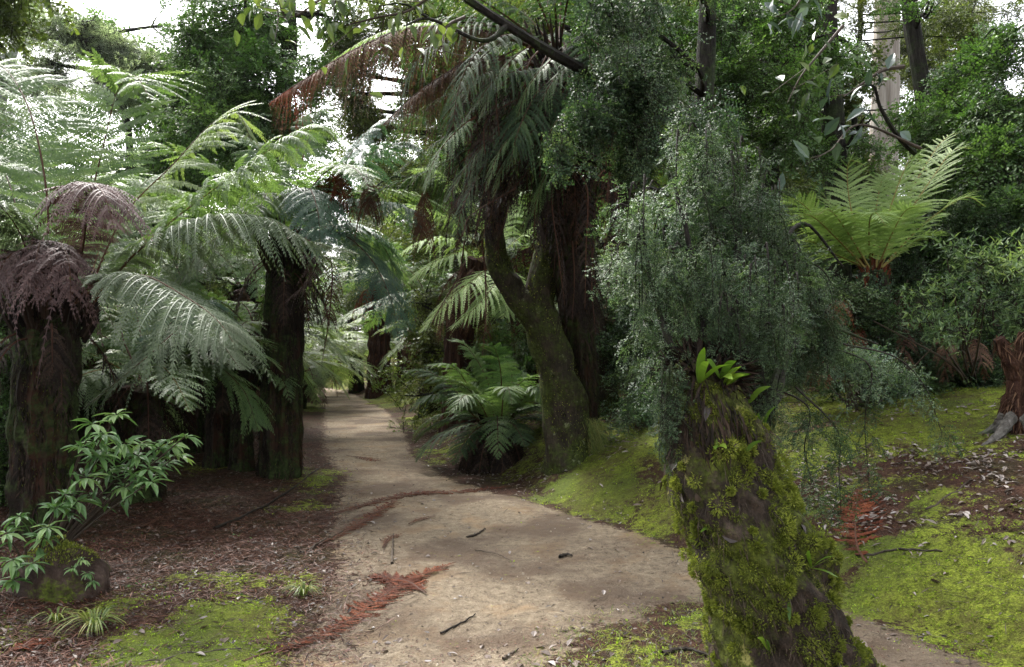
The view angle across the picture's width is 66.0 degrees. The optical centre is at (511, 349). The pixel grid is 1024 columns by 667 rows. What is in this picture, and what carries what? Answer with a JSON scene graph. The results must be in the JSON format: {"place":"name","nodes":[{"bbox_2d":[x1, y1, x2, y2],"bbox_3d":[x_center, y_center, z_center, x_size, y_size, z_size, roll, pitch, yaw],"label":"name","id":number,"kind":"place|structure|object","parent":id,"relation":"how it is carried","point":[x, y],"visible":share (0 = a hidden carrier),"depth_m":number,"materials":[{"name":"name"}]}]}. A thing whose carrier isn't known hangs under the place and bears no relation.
{"place":"outdoors","nodes":[
{"label":"outdoors","id":0,"kind":"place"},
{"bbox_2d":[0,349,1023,666],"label":"ground","id":1,"kind":"structure","parent":0,"point":[904,617],"depth_m":5.56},
{"bbox_2d":[0,288,11,507],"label":"dark bush","id":2,"kind":"object","parent":1,"relation":"on","point":[4,403],"visible":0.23,"depth_m":7.41,"materials":[{"name":"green plant"}]},
{"bbox_2d":[4,637,54,653],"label":"fallen frond","id":3,"kind":"object","parent":1,"relation":"on","point":[31,642],"visible":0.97,"depth_m":4.08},
{"bbox_2d":[0,81,79,163],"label":"forest tree","id":4,"kind":"object","parent":1,"relation":"on","point":[14,114],"visible":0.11,"depth_m":45.95,"materials":[{"name":"green plant"}]},
{"bbox_2d":[0,489,83,592],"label":"rhododendron","id":5,"kind":"object","parent":1,"relation":"on","point":[17,563],"visible":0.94,"depth_m":4.80,"materials":[{"name":"green plant"}]},
{"bbox_2d":[0,0,95,115],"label":"gum tree","id":6,"kind":"object","parent":1,"relation":"on","point":[12,54],"visible":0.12,"depth_m":44.97,"materials":[{"name":"green plant"}]},
{"bbox_2d":[26,606,83,625],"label":"grass tuft","id":7,"kind":"object","parent":1,"relation":"on","point":[55,617],"visible":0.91,"depth_m":4.43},
{"bbox_2d":[5,534,110,603],"bbox_3d":[-2.852,1.428,5.004,0.639,0.516,0.501,0,0,0],"label":"rock","id":8,"kind":"object","parent":1,"relation":"on","point":[52,583],"visible":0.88,"depth_m":4.84,"materials":[{"name":"stone"}]},
{"bbox_2d":[0,0,124,321],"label":"forest tree","id":9,"kind":"object","parent":1,"relation":"on","point":[19,10],"visible":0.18,"depth_m":14.28,"materials":[{"name":"green plant"}]},
{"bbox_2d":[63,557,99,590],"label":"rhododendron","id":10,"kind":"object","parent":1,"relation":"on","point":[89,576],"visible":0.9,"depth_m":4.78,"materials":[{"name":"green plant"}]},
{"bbox_2d":[4,0,179,225],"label":"wattle tree","id":11,"kind":"object","parent":1,"relation":"on","point":[124,54],"visible":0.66,"depth_m":23.61,"materials":[{"name":"green plant"}]},
{"bbox_2d":[52,605,134,640],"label":"grass tuft","id":12,"kind":"object","parent":1,"relation":"on","point":[94,624],"visible":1,"depth_m":4.33,"materials":[{"name":"plant"}]},
{"bbox_2d":[0,139,248,450],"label":"tree fern","id":13,"kind":"object","parent":1,"relation":"on","point":[153,194],"visible":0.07,"depth_m":9.47,"materials":[{"name":"green plant"}]},
{"bbox_2d":[51,409,202,541],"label":"rhododendron","id":14,"kind":"object","parent":1,"relation":"on","point":[98,511],"visible":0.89,"depth_m":5.08,"materials":[{"name":"green plant"}]},
{"bbox_2d":[1,284,259,442],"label":"tree fern","id":15,"kind":"object","parent":1,"relation":"on","point":[84,361],"visible":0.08,"depth_m":9.07,"materials":[{"name":"green plant"}]},
{"bbox_2d":[0,258,283,504],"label":"tree fern","id":16,"kind":"object","parent":1,"relation":"on","point":[144,401],"visible":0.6,"depth_m":7.70,"materials":[{"name":"green plant"}]},
{"bbox_2d":[103,498,221,533],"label":"fallen frond","id":17,"kind":"object","parent":1,"relation":"on","point":[194,507],"visible":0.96,"depth_m":7.21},
{"bbox_2d":[80,248,249,431],"bbox_3d":[-7.200,0.102,14.098,4.691,4.370,3.691,0,0,-1],"label":"forest tree","id":18,"kind":"object","parent":1,"relation":"on","point":[213,286],"visible":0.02,"depth_m":14.31,"materials":[{"name":"green plant"}]},
{"bbox_2d":[76,324,256,457],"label":"tree fern","id":19,"kind":"object","parent":1,"relation":"on","point":[81,433],"visible":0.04,"depth_m":10.82,"materials":[{"name":"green plant"}]},
{"bbox_2d":[79,87,264,273],"bbox_3d":[-13.118,-4.036,30.275,6.258,11.594,7.825,0,0,8],"label":"forest tree","id":20,"kind":"object","parent":1,"relation":"on","point":[157,162],"visible":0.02,"depth_m":28.38,"materials":[{"name":"green plant"}]},
{"bbox_2d":[89,300,255,453],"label":"tree fern","id":21,"kind":"object","parent":1,"relation":"on","point":[198,422],"visible":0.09,"depth_m":11.38,"materials":[{"name":"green plant"}]},
{"bbox_2d":[0,47,357,540],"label":"tree fern","id":22,"kind":"object","parent":1,"relation":"on","point":[52,311],"visible":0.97,"depth_m":6.27,"materials":[{"name":"green plant"}]},
{"bbox_2d":[43,2,328,278],"bbox_3d":[-10.732,-4.933,26.358,9.119,13.511,7.293,0,0,-36],"label":"forest tree","id":23,"kind":"object","parent":1,"relation":"on","point":[198,178],"visible":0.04,"depth_m":25.61,"materials":[{"name":"green plant"}]},
{"bbox_2d":[111,228,263,428],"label":"tree fern","id":24,"kind":"object","parent":1,"relation":"on","point":[221,259],"visible":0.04,"depth_m":13.59,"materials":[{"name":"green plant"}]},
{"bbox_2d":[0,426,402,666],"bbox_3d":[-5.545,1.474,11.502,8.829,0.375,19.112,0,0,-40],"label":"needle litter","id":25,"kind":"object","parent":1,"relation":"on","point":[122,541],"visible":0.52,"depth_m":5.61,"materials":[{"name":"plant"}]},
{"bbox_2d":[92,324,336,468],"bbox_3d":[-3.710,0.743,10.123,2.738,2.224,2.635,0,0,-42],"label":"tree fern","id":26,"kind":"object","parent":1,"relation":"on","point":[216,436],"visible":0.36,"depth_m":10.14,"materials":[{"name":"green plant"}]},
{"bbox_2d":[125,209,370,424],"bbox_3d":[-5.374,-0.477,16.240,4.945,4.720,5.823,0,0,-19],"label":"tree fern","id":27,"kind":"object","parent":1,"relation":"on","point":[252,294],"visible":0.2,"depth_m":15.26,"materials":[{"name":"green plant"}]},
{"bbox_2d":[132,0,364,234],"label":"blackwood tree","id":28,"kind":"object","parent":1,"relation":"on","point":[218,56],"visible":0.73,"depth_m":15.21,"materials":[{"name":"green plant"}]},
{"bbox_2d":[150,306,365,436],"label":"tree fern","id":29,"kind":"object","parent":1,"relation":"on","point":[313,340],"visible":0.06,"depth_m":14.00,"materials":[{"name":"green plant"}]},
{"bbox_2d":[170,265,349,471],"bbox_3d":[-3.411,0.352,10.194,2.408,2.783,2.528,0,0,23],"label":"tree fern","id":30,"kind":"object","parent":1,"relation":"on","point":[241,457],"visible":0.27,"depth_m":9.98,"materials":[{"name":"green plant"}]},
{"bbox_2d":[213,462,331,529],"bbox_3d":[-2.486,1.548,8.875,0.100,0.109,4.460,0,0,0],"label":"stick","id":31,"kind":"object","parent":1,"relation":"on","point":[243,515],"visible":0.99,"depth_m":7.58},
{"bbox_2d":[212,267,348,399],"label":"tree fern","id":32,"kind":"object","parent":1,"relation":"on","point":[331,324],"visible":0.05,"depth_m":19.86,"materials":[{"name":"green plant"}]},
{"bbox_2d":[109,104,458,479],"bbox_3d":[-2.514,-0.738,9.715,4.011,5.139,4.190,0,0,0],"label":"tree fern","id":33,"kind":"object","parent":1,"relation":"on","point":[305,202],"visible":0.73,"depth_m":9.42,"materials":[{"name":"green plant"}]},
{"bbox_2d":[277,580,328,597],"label":"grass tuft","id":34,"kind":"object","parent":1,"relation":"on","point":[301,589],"visible":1,"depth_m":5.03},
{"bbox_2d":[233,0,376,45],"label":"leafy branch","id":35,"kind":"object","parent":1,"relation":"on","point":[289,4],"visible":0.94,"depth_m":4.47,"materials":[{"name":"green plant"}]},
{"bbox_2d":[258,337,377,408],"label":"tree fern","id":36,"kind":"object","parent":1,"relation":"on","point":[311,394],"visible":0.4,"depth_m":20.80,"materials":[{"name":"green plant"}]},
{"bbox_2d":[305,322,368,396],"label":"tree fern","id":37,"kind":"object","parent":1,"relation":"on","point":[327,351],"visible":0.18,"depth_m":25.64,"materials":[{"name":"green plant"}]},
{"bbox_2d":[308,317,368,379],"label":"tree fern","id":38,"kind":"object","parent":1,"relation":"on","point":[355,334],"visible":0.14,"depth_m":35.82,"materials":[{"name":"green plant"}]},
{"bbox_2d":[304,323,396,393],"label":"tree fern","id":39,"kind":"object","parent":1,"relation":"on","point":[357,386],"visible":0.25,"depth_m":28.79,"materials":[{"name":"green plant"}]},
{"bbox_2d":[309,497,400,545],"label":"fallen frond","id":40,"kind":"object","parent":1,"relation":"on","point":[368,514],"visible":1,"depth_m":7.40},
{"bbox_2d":[304,229,416,354],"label":"forest tree","id":41,"kind":"object","parent":1,"relation":"on","point":[349,303],"visible":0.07,"depth_m":40.85,"materials":[{"name":"green plant"}]},
{"bbox_2d":[336,159,418,328],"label":"forest tree","id":42,"kind":"object","parent":1,"relation":"on","point":[370,224],"depth_m":48.41,"materials":[{"name":"green plant"}]},
{"bbox_2d":[304,0,452,97],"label":"leafy branch","id":43,"kind":"object","parent":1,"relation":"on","point":[350,31],"visible":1,"depth_m":4.45,"materials":[{"name":"green plant"}]},
{"bbox_2d":[319,242,437,398],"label":"tree fern","id":44,"kind":"object","parent":1,"relation":"on","point":[378,345],"visible":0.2,"depth_m":25.66,"materials":[{"name":"green plant"}]},
{"bbox_2d":[326,102,480,338],"bbox_3d":[-2.832,-4.707,31.480,7.937,11.079,8.700,0,0,40],"label":"forest tree","id":45,"kind":"object","parent":1,"relation":"on","point":[390,233],"visible":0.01,"depth_m":31.24,"materials":[{"name":"green plant"}]},
{"bbox_2d":[368,252,445,379],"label":"tree fern","id":46,"kind":"object","parent":1,"relation":"on","point":[400,358],"visible":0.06,"depth_m":26.76,"materials":[{"name":"green plant"}]},
{"bbox_2d":[331,253,513,418],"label":"tree fern","id":47,"kind":"object","parent":1,"relation":"on","point":[431,408],"visible":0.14,"depth_m":17.75,"materials":[{"name":"green plant"}]},
{"bbox_2d":[311,0,566,272],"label":"blackwood tree","id":48,"kind":"object","parent":1,"relation":"on","point":[361,124],"visible":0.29,"depth_m":18.18,"materials":[{"name":"green plant"}]},
{"bbox_2d":[417,15,489,81],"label":"leafy branch","id":49,"kind":"object","parent":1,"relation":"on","point":[436,40],"visible":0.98,"depth_m":4.75,"materials":[{"name":"green plant"}]},
{"bbox_2d":[383,53,523,270],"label":"forest tree","id":50,"kind":"object","parent":1,"relation":"on","point":[441,153],"depth_m":24.86,"materials":[{"name":"green plant"}]},
{"bbox_2d":[384,167,536,438],"bbox_3d":[-0.580,-0.726,12.863,3.256,4.794,2.623,0,0,0],"label":"tree fern","id":51,"kind":"object","parent":1,"relation":"on","point":[467,303],"visible":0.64,"depth_m":12.83,"materials":[{"name":"green plant"}]},
{"bbox_2d":[400,338,541,475],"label":"tree fern","id":52,"kind":"object","parent":1,"relation":"on","point":[496,446],"visible":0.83,"depth_m":10.19,"materials":[{"name":"green plant"}]},
{"bbox_2d":[364,207,605,432],"bbox_3d":[-0.555,-0.469,15.352,5.379,5.011,4.232,0,0,25],"label":"forest tree","id":53,"kind":"object","parent":1,"relation":"on","point":[427,302],"visible":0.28,"depth_m":15.17,"materials":[{"name":"green plant"}]},
{"bbox_2d":[458,318,537,389],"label":"fern bush","id":54,"kind":"object","parent":1,"relation":"on","point":[529,364],"visible":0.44,"depth_m":12.94,"materials":[{"name":"green plant"}]},
{"bbox_2d":[403,2,602,252],"bbox_3d":[0.784,-4.902,22.468,6.070,11.246,7.590,0,0,37],"label":"forest tree","id":55,"kind":"object","parent":1,"relation":"on","point":[517,66],"depth_m":20.79,"materials":[{"name":"green plant"}]},
{"bbox_2d":[269,0,740,440],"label":"tree fern","id":56,"kind":"object","parent":1,"relation":"on","point":[536,104],"visible":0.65,"depth_m":7.68,"materials":[{"name":"green plant"}]},
{"bbox_2d":[0,386,1023,666],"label":"moss","id":57,"kind":"object","parent":1,"relation":"on","point":[654,534],"visible":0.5,"depth_m":4.87,"materials":[{"name":"plant"}]},
{"bbox_2d":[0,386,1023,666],"bbox_3d":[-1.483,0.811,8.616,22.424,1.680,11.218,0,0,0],"label":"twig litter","id":58,"kind":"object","parent":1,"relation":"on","point":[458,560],"visible":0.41,"depth_m":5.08,"materials":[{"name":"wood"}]},
{"bbox_2d":[443,190,604,393],"bbox_3d":[0.347,-0.940,15.025,3.471,4.069,3.420,0,0,29],"label":"tree fern","id":59,"kind":"object","parent":1,"relation":"on","point":[512,237],"visible":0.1,"depth_m":14.72,"materials":[{"name":"green plant"}]},
{"bbox_2d":[482,146,592,475],"bbox_3d":[0.402,-0.738,9.156,1.473,4.677,0.762,0,0,-35],"label":"mossy tree","id":60,"kind":"object","parent":1,"relation":"on","point":[562,393],"visible":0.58,"depth_m":9.08,"materials":[{"name":"green plant"}]},
{"bbox_2d":[378,0,759,420],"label":"beech tree","id":61,"kind":"object","parent":1,"relation":"on","point":[625,105],"visible":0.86,"depth_m":5.46,"materials":[{"name":"green plant"}]},
{"bbox_2d":[764,0,821,38],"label":"leafy branch","id":62,"kind":"object","parent":61,"relation":"attached to","point":[796,23],"visible":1,"depth_m":4.86,"materials":[{"name":"green plant"}]},
{"bbox_2d":[740,12,847,121],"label":"leafy branch","id":63,"kind":"object","parent":61,"relation":"attached to","point":[834,70],"visible":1,"depth_m":5.01,"materials":[{"name":"green plant"}]},
{"bbox_2d":[777,113,921,194],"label":"leafy branch","id":64,"kind":"object","parent":61,"relation":"attached to","point":[802,152],"visible":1,"depth_m":5.12,"materials":[{"name":"green plant"}]},
{"bbox_2d":[583,417,621,457],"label":"grass tuft","id":65,"kind":"object","parent":1,"relation":"on","point":[596,429],"visible":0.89,"depth_m":9.22,"materials":[{"name":"plant"}]},
{"bbox_2d":[583,40,622,416],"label":"mossy tree","id":66,"kind":"object","parent":1,"relation":"on","point":[603,391],"visible":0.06,"depth_m":10.75,"materials":[{"name":"brown plant"}]},
{"bbox_2d":[505,595,706,666],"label":"grass","id":67,"kind":"structure","parent":1,"relation":"on","point":[646,609],"depth_m":4.28,"materials":[{"name":"plant"}]},
{"bbox_2d":[514,197,727,370],"bbox_3d":[1.911,-0.659,12.127,3.728,3.022,3.166,0,0,-1],"label":"tree fern","id":68,"kind":"object","parent":1,"relation":"on","point":[599,250],"visible":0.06,"depth_m":11.54,"materials":[{"name":"green plant"}]},
{"bbox_2d":[554,254,699,438],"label":"dark bush","id":69,"kind":"object","parent":1,"relation":"on","point":[622,327],"visible":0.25,"depth_m":10.30,"materials":[{"name":"green plant"}]},
{"bbox_2d":[450,0,871,320],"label":"slender tree","id":70,"kind":"object","parent":1,"relation":"on","point":[566,29],"visible":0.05,"depth_m":12.30,"materials":[{"name":"green plant"}]},
{"bbox_2d":[413,379,1023,611],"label":"leaf litter","id":71,"kind":"object","parent":1,"relation":"on","point":[973,462],"visible":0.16,"depth_m":6.05,"materials":[{"name":"plant"}]},
{"bbox_2d":[417,384,1023,664],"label":"dark debris","id":72,"kind":"object","parent":1,"relation":"on","point":[863,508],"visible":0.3,"depth_m":5.93,"materials":[{"name":"plant"}]},
{"bbox_2d":[584,74,887,666],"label":"leaning mossy tree","id":73,"kind":"object","parent":1,"relation":"on","point":[753,543],"visible":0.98,"depth_m":3.01,"materials":[{"name":"green plant"}]},
{"bbox_2d":[696,347,730,382],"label":"strap fern","id":74,"kind":"object","parent":73,"relation":"attached to","point":[701,367],"visible":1,"depth_m":2.91,"materials":[{"name":"green plant"}]},
{"bbox_2d":[707,359,735,379],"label":"strap fern","id":75,"kind":"object","parent":73,"relation":"attached to","point":[724,370],"visible":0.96,"depth_m":2.90,"materials":[{"name":"green plant"}]},
{"bbox_2d":[775,391,852,526],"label":"hanging twig","id":76,"kind":"object","parent":73,"relation":"hanging from","point":[806,425],"visible":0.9,"depth_m":3.38,"materials":[{"name":"green plant"}]},
{"bbox_2d":[795,386,864,531],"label":"hanging twig","id":77,"kind":"object","parent":73,"relation":"hanging from","point":[833,464],"visible":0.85,"depth_m":3.49,"materials":[{"name":"green plant"}]},
{"bbox_2d":[817,344,896,503],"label":"hanging twig","id":78,"kind":"object","parent":73,"relation":"hanging from","point":[868,392],"visible":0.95,"depth_m":3.80,"materials":[{"name":"green plant"}]},
{"bbox_2d":[843,343,965,461],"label":"hanging twig","id":79,"kind":"object","parent":73,"relation":"hanging from","point":[905,377],"visible":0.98,"depth_m":3.90,"materials":[{"name":"green plant"}]},
{"bbox_2d":[653,211,825,273],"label":"tree fern","id":80,"kind":"object","parent":1,"relation":"on","point":[798,237],"visible":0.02,"depth_m":11.20,"materials":[{"name":"green plant"}]},
{"bbox_2d":[652,0,849,401],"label":"beech tree","id":81,"kind":"object","parent":1,"relation":"on","point":[754,66],"visible":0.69,"depth_m":8.50,"materials":[{"name":"green plant"}]},
{"bbox_2d":[633,28,909,300],"bbox_3d":[5.209,-3.241,16.332,5.771,7.349,5.264,0,0,15],"label":"forest tree","id":82,"kind":"object","parent":1,"relation":"on","point":[877,54],"visible":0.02,"depth_m":14.54,"materials":[{"name":"green plant"}]},
{"bbox_2d":[715,0,899,376],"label":"slender tree","id":83,"kind":"object","parent":1,"relation":"on","point":[827,22],"visible":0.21,"depth_m":9.94,"materials":[{"name":"green plant"}]},
{"bbox_2d":[789,152,922,301],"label":"forest tree","id":84,"kind":"object","parent":1,"relation":"on","point":[878,170],"visible":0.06,"depth_m":12.84,"materials":[{"name":"green plant"}]},
{"bbox_2d":[763,257,949,410],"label":"dark bush","id":85,"kind":"object","parent":1,"relation":"on","point":[872,310],"visible":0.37,"depth_m":7.99,"materials":[{"name":"green plant"}]},
{"bbox_2d":[826,488,889,562],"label":"fallen frond","id":86,"kind":"object","parent":1,"relation":"on","point":[854,531],"visible":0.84,"depth_m":5.61,"materials":[{"name":"plant"}]},
{"bbox_2d":[816,333,933,408],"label":"dark bush","id":87,"kind":"object","parent":1,"relation":"on","point":[889,387],"visible":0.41,"depth_m":6.29,"materials":[{"name":"green plant"}]},
{"bbox_2d":[781,131,995,390],"bbox_3d":[4.250,-1.036,8.800,2.921,3.474,2.715,0,0,0],"label":"tree fern","id":88,"kind":"object","parent":1,"relation":"on","point":[852,238],"visible":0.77,"depth_m":8.84,"materials":[{"name":"green plant"}]},
{"bbox_2d":[869,0,936,206],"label":"gum tree","id":89,"kind":"object","parent":1,"relation":"on","point":[889,91],"visible":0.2,"depth_m":23.67,"materials":[{"name":"beige plant"}]},
{"bbox_2d":[794,192,1023,357],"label":"forest tree","id":90,"kind":"object","parent":1,"relation":"on","point":[853,267],"visible":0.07,"depth_m":12.01,"materials":[{"name":"green plant"}]},
{"bbox_2d":[804,182,1023,401],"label":"dark bush","id":91,"kind":"object","parent":1,"relation":"on","point":[974,219],"visible":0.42,"depth_m":8.96,"materials":[{"name":"green plant"}]},
{"bbox_2d":[817,0,1023,190],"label":"slender tree","id":92,"kind":"object","parent":1,"relation":"on","point":[861,7],"visible":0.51,"depth_m":14.87,"materials":[{"name":"green plant"}]},
{"bbox_2d":[865,0,1023,334],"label":"slender tree","id":93,"kind":"object","parent":1,"relation":"on","point":[990,125],"visible":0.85,"depth_m":10.18,"materials":[{"name":"green plant"}]},
{"bbox_2d":[865,0,1023,189],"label":"forest tree","id":94,"kind":"object","parent":1,"relation":"on","point":[931,55],"visible":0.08,"depth_m":29.21,"materials":[{"name":"green plant"}]},
{"bbox_2d":[866,147,1023,310],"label":"tree fern","id":95,"kind":"object","parent":1,"relation":"on","point":[923,152],"visible":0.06,"depth_m":10.94,"materials":[{"name":"green plant"}]},
{"bbox_2d":[873,226,1023,386],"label":"narrow leaf bush","id":96,"kind":"object","parent":1,"relation":"on","point":[1008,269],"visible":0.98,"depth_m":6.90,"materials":[{"name":"plant"}]},
{"bbox_2d":[918,201,1023,346],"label":"forest tree","id":97,"kind":"object","parent":1,"relation":"on","point":[936,252],"visible":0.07,"depth_m":11.80,"materials":[{"name":"green plant"}]},
{"bbox_2d":[978,330,1023,445],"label":"tree stump","id":98,"kind":"object","parent":1,"relation":"on","point":[1009,418],"visible":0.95,"depth_m":6.43,"materials":[{"name":"brown wood"}]},
{"bbox_2d":[1,0,1023,336],"label":"sky","id":99,"kind":"structure","parent":0,"point":[132,15],"materials":[{"name":"white"}]},
{"bbox_2d":[292,388,996,666],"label":"path","id":100,"kind":"structure","parent":0,"point":[362,426],"depth_m":5.69,"materials":[{"name":"soil"}]},
{"bbox_2d":[242,563,451,660],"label":"fallen frond","id":101,"kind":"object","parent":100,"relation":"on","point":[365,606],"visible":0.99,"depth_m":4.87,"materials":[{"name":"plant"}]},
{"bbox_2d":[362,571,426,592],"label":"fallen frond","id":102,"kind":"object","parent":100,"relation":"on","point":[396,576],"visible":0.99,"depth_m":5.37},
{"bbox_2d":[307,485,513,520],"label":"fallen frond","id":103,"kind":"object","parent":100,"relation":"on","point":[410,493],"visible":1,"depth_m":8.58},
{"bbox_2d":[0,396,1018,666],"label":"fallen leaves","id":104,"kind":"object","parent":100,"relation":"on","point":[398,640],"visible":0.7,"depth_m":4.41,"materials":[{"name":"plant"}]},
{"bbox_2d":[277,466,959,666],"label":"path litter","id":105,"kind":"object","parent":100,"relation":"on","point":[489,614],"visible":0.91,"depth_m":4.35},
{"bbox_2d":[304,491,989,666],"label":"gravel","id":106,"kind":"structure","parent":100,"relation":"on","point":[437,663],"depth_m":5.20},
{"bbox_2d":[819,53,905,120],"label":"leafy branch","id":107,"kind":"object","parent":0,"point":[889,63],"visible":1,"depth_m":5.20,"materials":[{"name":"green plant"}]},
{"bbox_2d":[859,77,916,154],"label":"crooked branch","id":108,"kind":"object","parent":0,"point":[911,150],"visible":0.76,"depth_m":7.74,"materials":[{"name":"brown plant"}]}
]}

